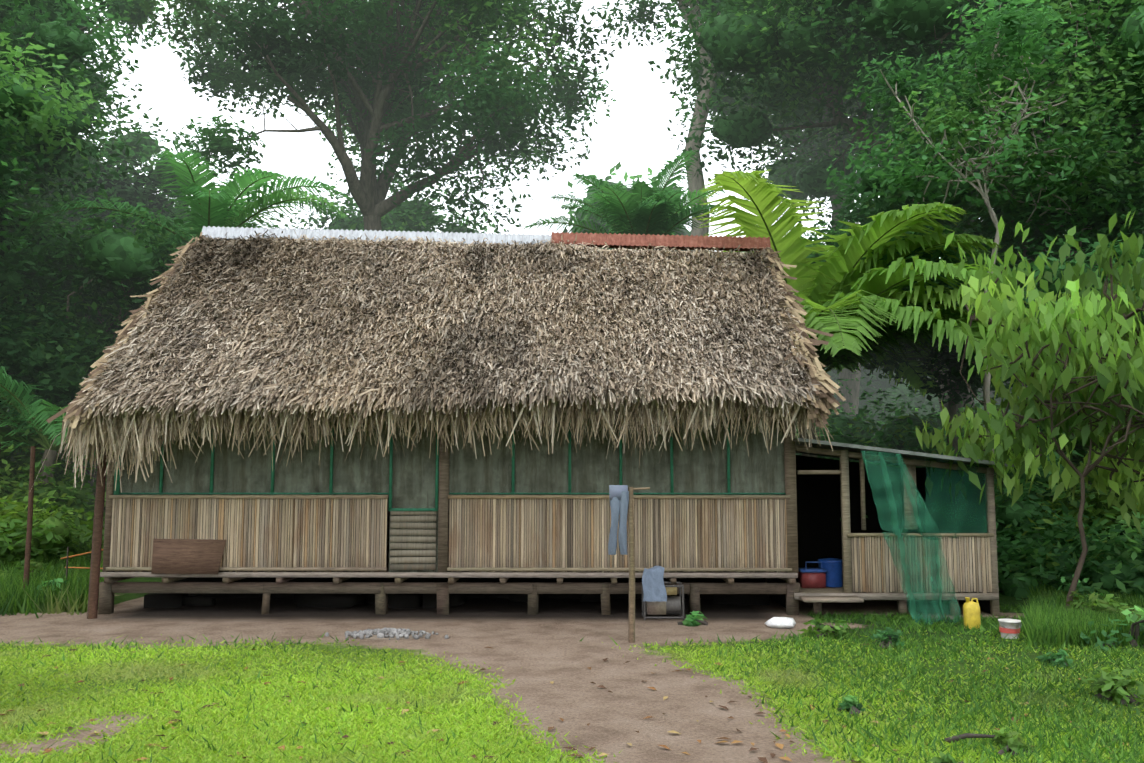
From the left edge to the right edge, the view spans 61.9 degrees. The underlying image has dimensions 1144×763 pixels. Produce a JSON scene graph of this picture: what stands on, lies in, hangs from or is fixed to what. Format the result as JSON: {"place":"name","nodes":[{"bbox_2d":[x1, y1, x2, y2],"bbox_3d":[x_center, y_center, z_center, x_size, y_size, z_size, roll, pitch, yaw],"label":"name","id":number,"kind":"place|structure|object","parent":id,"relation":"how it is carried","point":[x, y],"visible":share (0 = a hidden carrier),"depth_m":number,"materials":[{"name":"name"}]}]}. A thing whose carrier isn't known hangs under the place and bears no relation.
{"place":"outdoors","nodes":[
{"label":"outdoors","id":0,"kind":"place"},
{"bbox_2d":[73,0,979,257],"label":"sky","id":1,"kind":"structure","parent":0,"point":[635,134],"materials":[{"name":"white"}]},
{"bbox_2d":[0,543,1143,762],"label":"grass","id":2,"kind":"structure","parent":0,"point":[1054,623],"depth_m":7.29,"materials":[{"name":"green plant"}]},
{"bbox_2d":[0,577,1143,762],"bbox_3d":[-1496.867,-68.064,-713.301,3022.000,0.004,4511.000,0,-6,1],"label":"ground","id":3,"kind":"structure","parent":0,"point":[535,655],"depth_m":9.14,"materials":[{"name":"brown soil"}]},
{"bbox_2d":[0,560,46,579],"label":"weeds","id":4,"kind":"object","parent":3,"relation":"on","point":[33,566],"visible":0.1,"depth_m":13.99,"materials":[{"name":"green plant"}]},
{"bbox_2d":[0,442,102,589],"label":"fence posts","id":5,"kind":"object","parent":3,"relation":"on","point":[29,517],"visible":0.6,"depth_m":12.57,"materials":[{"name":"brown wood"}]},
{"bbox_2d":[0,494,104,574],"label":"bush","id":6,"kind":"object","parent":3,"relation":"on","point":[52,536],"visible":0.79,"depth_m":15.60,"materials":[{"name":"green plant"}]},
{"bbox_2d":[0,459,105,549],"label":"bush","id":7,"kind":"object","parent":3,"relation":"on","point":[41,490],"visible":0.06,"depth_m":18.37,"materials":[{"name":"green plant"}]},
{"bbox_2d":[0,383,106,541],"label":"bushes","id":8,"kind":"object","parent":3,"relation":"on","point":[5,456],"visible":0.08,"depth_m":19.39,"materials":[{"name":"green plant"}]},
{"bbox_2d":[0,411,106,534],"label":"bush","id":9,"kind":"object","parent":3,"relation":"on","point":[56,475],"visible":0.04,"depth_m":21.24,"materials":[{"name":"green plant"}]},
{"bbox_2d":[36,578,70,601],"bbox_3d":[-6.820,2.817,12.549,0.595,0.492,0.669,5,-7,-39],"label":"weed","id":10,"kind":"object","parent":3,"relation":"on","point":[57,580],"visible":0.19,"depth_m":12.42,"materials":[{"name":"green plant"}]},
{"bbox_2d":[0,363,107,483],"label":"palm tree","id":11,"kind":"object","parent":3,"relation":"on","point":[39,424],"visible":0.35,"depth_m":18.63,"materials":[{"name":"green plant"}]},
{"bbox_2d":[0,0,148,312],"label":"tree","id":12,"kind":"object","parent":3,"relation":"on","point":[40,128],"visible":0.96,"depth_m":20.23,"materials":[{"name":"green plant"}]},
{"bbox_2d":[0,0,183,212],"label":"tree","id":13,"kind":"object","parent":3,"relation":"on","point":[140,17],"visible":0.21,"depth_m":28.39,"materials":[{"name":"green plant"}]},
{"bbox_2d":[78,492,105,553],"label":"bush stems","id":14,"kind":"object","parent":3,"relation":"on","point":[89,517],"depth_m":17.59,"materials":[{"name":"green plant"}]},
{"bbox_2d":[0,189,194,495],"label":"tree","id":15,"kind":"object","parent":3,"relation":"on","point":[54,347],"visible":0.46,"depth_m":19.95,"materials":[{"name":"green plant"}]},
{"bbox_2d":[9,101,272,243],"bbox_3d":[-17.873,-2.284,35.229,13.677,14.942,14.535,0,-6,1],"label":"tree","id":16,"kind":"object","parent":3,"relation":"on","point":[147,192],"visible":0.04,"depth_m":31.77,"materials":[{"name":"green plant"}]},
{"bbox_2d":[10,149,347,246],"bbox_3d":[-8.033,-0.481,21.497,6.640,8.644,6.879,0,-6,1],"label":"palm tree","id":17,"kind":"object","parent":3,"relation":"on","point":[218,208],"visible":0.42,"depth_m":20.66,"materials":[{"name":"green plant"}]},
{"bbox_2d":[123,0,628,233],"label":"tree","id":18,"kind":"object","parent":3,"relation":"on","point":[394,90],"visible":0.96,"depth_m":27.49,"materials":[{"name":"green plant"}]},
{"bbox_2d":[249,178,505,233],"bbox_3d":[-7.460,-1.371,35.650,14.092,13.400,13.823,0,-6,1],"label":"tree","id":19,"kind":"object","parent":3,"relation":"on","point":[351,221],"visible":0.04,"depth_m":34.87,"materials":[{"name":"green plant"}]},
{"bbox_2d":[325,627,448,639],"bbox_3d":[-1.977,2.691,10.215,1.345,0.113,0.501,0,-6,1],"label":"gravel pile","id":20,"kind":"object","parent":3,"relation":"on","point":[385,633],"visible":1,"depth_m":10.11,"materials":[{"name":"grey gravel"}]},
{"bbox_2d":[87,411,799,618],"bbox_3d":[-1.527,1.792,14.545,8.751,2.808,6.060,0,-6,1],"label":"house frame","id":21,"kind":"object","parent":3,"relation":"on","point":[107,589],"visible":0.48,"depth_m":11.83,"materials":[{"name":"brown wood"}]},
{"bbox_2d":[151,539,225,573],"bbox_3d":[-4.753,2.163,11.798,0.908,0.420,0.097,0,-6,1],"label":"leaning board","id":22,"kind":"object","parent":21,"relation":"attached to","point":[186,556],"visible":0.93,"depth_m":11.79,"materials":[{"name":"brown wood"}]},
{"bbox_2d":[110,499,787,572],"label":"bamboo walls","id":23,"kind":"structure","parent":21,"relation":"attached to","point":[575,533],"depth_m":11.85,"materials":[{"name":"beige wood"}]},
{"bbox_2d":[113,408,785,510],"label":"window frames","id":24,"kind":"structure","parent":21,"relation":"attached to","point":[116,491],"depth_m":11.94,"materials":[{"name":"paint"}]},
{"bbox_2d":[120,406,784,608],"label":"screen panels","id":25,"kind":"object","parent":21,"relation":"attached to","point":[697,468],"visible":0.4,"depth_m":11.99,"materials":[{"name":"green fabric"}]},
{"bbox_2d":[251,403,775,412],"bbox_3d":[-1.407,-0.736,14.972,8.822,2.970,7.100,0,-6,1],"label":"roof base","id":26,"kind":"object","parent":21,"relation":"on","point":[564,408],"depth_m":11.31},
{"bbox_2d":[30,228,845,492],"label":"thatched roof","id":27,"kind":"structure","parent":26,"relation":"on","point":[297,333],"depth_m":12.01,"materials":[{"name":"brown wicker"}]},
{"bbox_2d":[202,226,770,251],"bbox_3d":[-1.377,-2.274,15.122,9.002,0.426,0.232,0,-6,1],"label":"ridge cap","id":28,"kind":"object","parent":27,"relation":"on","point":[677,242],"visible":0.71,"depth_m":15.08,"materials":[{"name":"metal"}]},
{"bbox_2d":[523,150,730,249],"bbox_3d":[1.019,-0.520,21.224,3.681,8.648,4.639,4,-7,-33],"label":"palm tree","id":29,"kind":"object","parent":3,"relation":"on","point":[650,210],"visible":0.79,"depth_m":21.09,"materials":[{"name":"green plant"}]},
{"bbox_2d":[608,485,649,642],"bbox_3d":[0.597,1.917,9.924,0.442,1.666,0.122,0,-6,1],"label":"drying pole","id":30,"kind":"object","parent":3,"relation":"on","point":[621,500],"visible":0.96,"depth_m":9.93,"materials":[{"name":"brown wood"}]},
{"bbox_2d":[563,161,711,251],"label":"palm tree","id":31,"kind":"object","parent":3,"relation":"on","point":[607,178],"visible":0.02,"depth_m":42.41,"materials":[{"name":"green plant"}]},
{"bbox_2d":[642,566,684,620],"bbox_3d":[1.089,2.545,11.541,0.507,0.630,0.424,0,-6,1],"label":"generator","id":32,"kind":"object","parent":3,"relation":"on","point":[656,599],"visible":0.98,"depth_m":11.37,"materials":[{"name":"metal"}]},
{"bbox_2d":[678,611,707,626],"bbox_3d":[1.414,2.773,11.054,0.334,0.202,0.417,-3,-6,29],"label":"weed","id":33,"kind":"object","parent":3,"relation":"on","point":[694,618],"visible":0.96,"depth_m":10.99,"materials":[{"name":"green plant"}]},
{"bbox_2d":[602,0,790,252],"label":"tree","id":34,"kind":"object","parent":3,"relation":"on","point":[696,184],"visible":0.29,"depth_m":28.07,"materials":[{"name":"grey plant"}]},
{"bbox_2d":[660,2,883,415],"bbox_3d":[9.622,-8.744,34.427,13.893,27.761,14.552,0,-6,1],"label":"tree","id":35,"kind":"object","parent":3,"relation":"on","point":[853,385],"visible":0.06,"depth_m":34.81,"materials":[{"name":"green plant"}]},
{"bbox_2d":[797,617,856,638],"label":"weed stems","id":36,"kind":"object","parent":3,"relation":"on","point":[820,628],"visible":0.81,"depth_m":10.16,"materials":[{"name":"green plant"}]},
{"bbox_2d":[837,695,864,715],"bbox_3d":[2.046,2.378,6.929,0.227,0.180,0.283,0,-6,1],"label":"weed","id":37,"kind":"object","parent":3,"relation":"on","point":[850,701],"visible":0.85,"depth_m":6.94,"materials":[{"name":"green plant"}]},
{"bbox_2d":[824,365,884,434],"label":"tree wood","id":38,"kind":"object","parent":3,"relation":"on","point":[834,377],"depth_m":45.40,"materials":[{"name":"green plant"}]},
{"bbox_2d":[646,0,1064,437],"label":"tree","id":39,"kind":"object","parent":3,"relation":"on","point":[805,67],"visible":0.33,"depth_m":22.72,"materials":[{"name":"green plant"}]},
{"bbox_2d":[692,169,1038,456],"bbox_3d":[4.806,0.180,16.562,7.026,6.384,7.927,2,-6,-15],"label":"palm tree","id":40,"kind":"object","parent":3,"relation":"on","point":[864,317],"visible":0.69,"depth_m":15.33,"materials":[{"name":"green plant"}]},
{"bbox_2d":[796,412,949,465],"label":"bush stems","id":41,"kind":"object","parent":3,"relation":"on","point":[899,430],"depth_m":18.39,"materials":[{"name":"green plant"}]},
{"bbox_2d":[870,627,904,648],"bbox_3d":[3.203,2.596,9.606,0.374,0.240,0.303,0,-6,1],"label":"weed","id":42,"kind":"object","parent":3,"relation":"on","point":[887,636],"visible":0.85,"depth_m":9.57,"materials":[{"name":"green plant"}]},
{"bbox_2d":[767,438,1014,624],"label":"shed","id":43,"kind":"structure","parent":3,"relation":"on","point":[913,542],"depth_m":11.79,"materials":[{"name":"brown wood"}]},
{"bbox_2d":[798,558,842,587],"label":"doorway containers","id":44,"kind":"object","parent":43,"relation":"on","point":[827,572],"visible":0.88,"depth_m":12.33,"materials":[{"name":"plastic"}]},
{"bbox_2d":[795,371,995,443],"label":"bush stems","id":45,"kind":"object","parent":3,"relation":"on","point":[838,421],"visible":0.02,"depth_m":21.92,"materials":[{"name":"green plant"}]},
{"bbox_2d":[800,0,992,221],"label":"tree","id":46,"kind":"object","parent":3,"relation":"on","point":[859,105],"depth_m":33.74,"materials":[{"name":"green plant"}]},
{"bbox_2d":[814,384,1040,452],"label":"bush stems","id":47,"kind":"object","parent":3,"relation":"on","point":[892,427],"visible":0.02,"depth_m":19.13,"materials":[{"name":"green plant"}]},
{"bbox_2d":[858,358,1027,429],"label":"tree wood","id":48,"kind":"object","parent":3,"relation":"on","point":[902,390],"depth_m":42.12,"materials":[{"name":"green plant"}]},
{"bbox_2d":[929,750,963,762],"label":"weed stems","id":49,"kind":"object","parent":3,"relation":"on","point":[946,758],"visible":1,"depth_m":5.47,"materials":[{"name":"green plant"}]},
{"bbox_2d":[795,382,1119,544],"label":"bush stems","id":50,"kind":"object","parent":3,"relation":"on","point":[839,437],"depth_m":16.66,"materials":[{"name":"green plant"}]},
{"bbox_2d":[794,97,1143,456],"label":"tree","id":51,"kind":"object","parent":3,"relation":"on","point":[869,206],"visible":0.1,"depth_m":17.01,"materials":[{"name":"green plant"}]},
{"bbox_2d":[963,597,980,628],"bbox_3d":[4.508,2.611,10.750,0.170,0.345,0.110,0,-6,1],"label":"jerry can","id":52,"kind":"object","parent":3,"relation":"on","point":[971,612],"visible":0.94,"depth_m":10.70,"materials":[{"name":"plastic"}]},
{"bbox_2d":[945,727,1034,756],"bbox_3d":[2.632,2.271,5.994,0.539,0.188,0.313,-1,-6,9],"label":"fallen branch","id":53,"kind":"object","parent":3,"relation":"on","point":[1011,740],"visible":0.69,"depth_m":5.98,"materials":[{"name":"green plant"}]},
{"bbox_2d":[840,0,1143,582],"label":"tree","id":54,"kind":"object","parent":3,"relation":"on","point":[985,82],"visible":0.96,"depth_m":15.41,"materials":[{"name":"green plant"}]},
{"bbox_2d":[933,403,1068,502],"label":"bush stems","id":55,"kind":"object","parent":3,"relation":"on","point":[968,404],"depth_m":20.63,"materials":[{"name":"green plant"}]},
{"bbox_2d":[998,619,1021,638],"bbox_3d":[4.655,2.632,10.138,0.224,0.185,0.224,0,-6,1],"label":"bucket","id":56,"kind":"object","parent":3,"relation":"on","point":[1006,626],"visible":0.96,"depth_m":10.06,"materials":[{"name":"plastic"}]},
{"bbox_2d":[880,0,1143,215],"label":"tree","id":57,"kind":"object","parent":3,"relation":"on","point":[1085,31],"visible":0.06,"depth_m":17.71,"materials":[{"name":"green plant"}]},
{"bbox_2d":[940,438,1116,543],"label":"bush stems","id":58,"kind":"object","parent":3,"relation":"on","point":[1090,508],"visible":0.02,"depth_m":15.93,"materials":[{"name":"green plant"}]},
{"bbox_2d":[916,210,1143,605],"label":"tree","id":59,"kind":"object","parent":3,"relation":"on","point":[1084,356],"visible":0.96,"depth_m":11.19,"materials":[{"name":"green plant"}]},
{"bbox_2d":[924,0,1143,268],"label":"tree","id":60,"kind":"object","parent":3,"relation":"on","point":[1079,11],"visible":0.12,"depth_m":16.66,"materials":[{"name":"green plant"}]},
{"bbox_2d":[925,400,1143,538],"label":"bush stems","id":61,"kind":"object","parent":3,"relation":"on","point":[1079,448],"visible":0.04,"depth_m":16.09,"materials":[{"name":"green plant"}]},
{"bbox_2d":[944,0,1143,329],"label":"tree","id":62,"kind":"object","parent":3,"relation":"on","point":[1131,34],"visible":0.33,"depth_m":16.42,"materials":[{"name":"green plant"}]},
{"bbox_2d":[994,478,1097,584],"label":"bush stems","id":63,"kind":"object","parent":3,"relation":"on","point":[1005,516],"visible":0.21,"depth_m":14.82,"materials":[{"name":"green plant"}]},
{"bbox_2d":[1036,649,1073,667],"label":"weed stems","id":64,"kind":"object","parent":3,"relation":"on","point":[1059,658],"visible":0.79,"depth_m":8.65,"materials":[{"name":"green plant"}]},
{"bbox_2d":[997,503,1143,599],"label":"bush stems","id":65,"kind":"object","parent":3,"relation":"on","point":[1119,566],"visible":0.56,"depth_m":13.27,"materials":[{"name":"green plant"}]},
{"bbox_2d":[1002,438,1143,590],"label":"bush stems","id":66,"kind":"object","parent":3,"relation":"on","point":[1099,506],"visible":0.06,"depth_m":14.84,"materials":[{"name":"green plant"}]},
{"bbox_2d":[1057,574,1104,599],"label":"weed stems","id":67,"kind":"object","parent":3,"relation":"on","point":[1079,586],"visible":0.17,"depth_m":12.39,"materials":[{"name":"green plant"}]},
{"bbox_2d":[1064,589,1138,617],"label":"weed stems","id":68,"kind":"object","parent":3,"relation":"on","point":[1107,603],"visible":0.4,"depth_m":10.72,"materials":[{"name":"green plant"}]},
{"bbox_2d":[1079,667,1143,705],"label":"weed stems","id":69,"kind":"object","parent":3,"relation":"on","point":[1116,687],"visible":0.96,"depth_m":7.24,"materials":[{"name":"green plant"}]},
{"bbox_2d":[1080,605,1143,650],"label":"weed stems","id":70,"kind":"object","parent":3,"relation":"on","point":[1131,618],"visible":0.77,"depth_m":9.55,"materials":[{"name":"green plant"}]},
{"bbox_2d":[765,617,795,627],"bbox_3d":[2.358,2.719,10.787,0.355,0.127,0.229,-1,-6,11],"label":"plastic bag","id":71,"kind":"object","parent":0,"point":[780,622],"visible":0.98,"depth_m":10.73,"materials":[{"name":"white plastic"}]}
]}

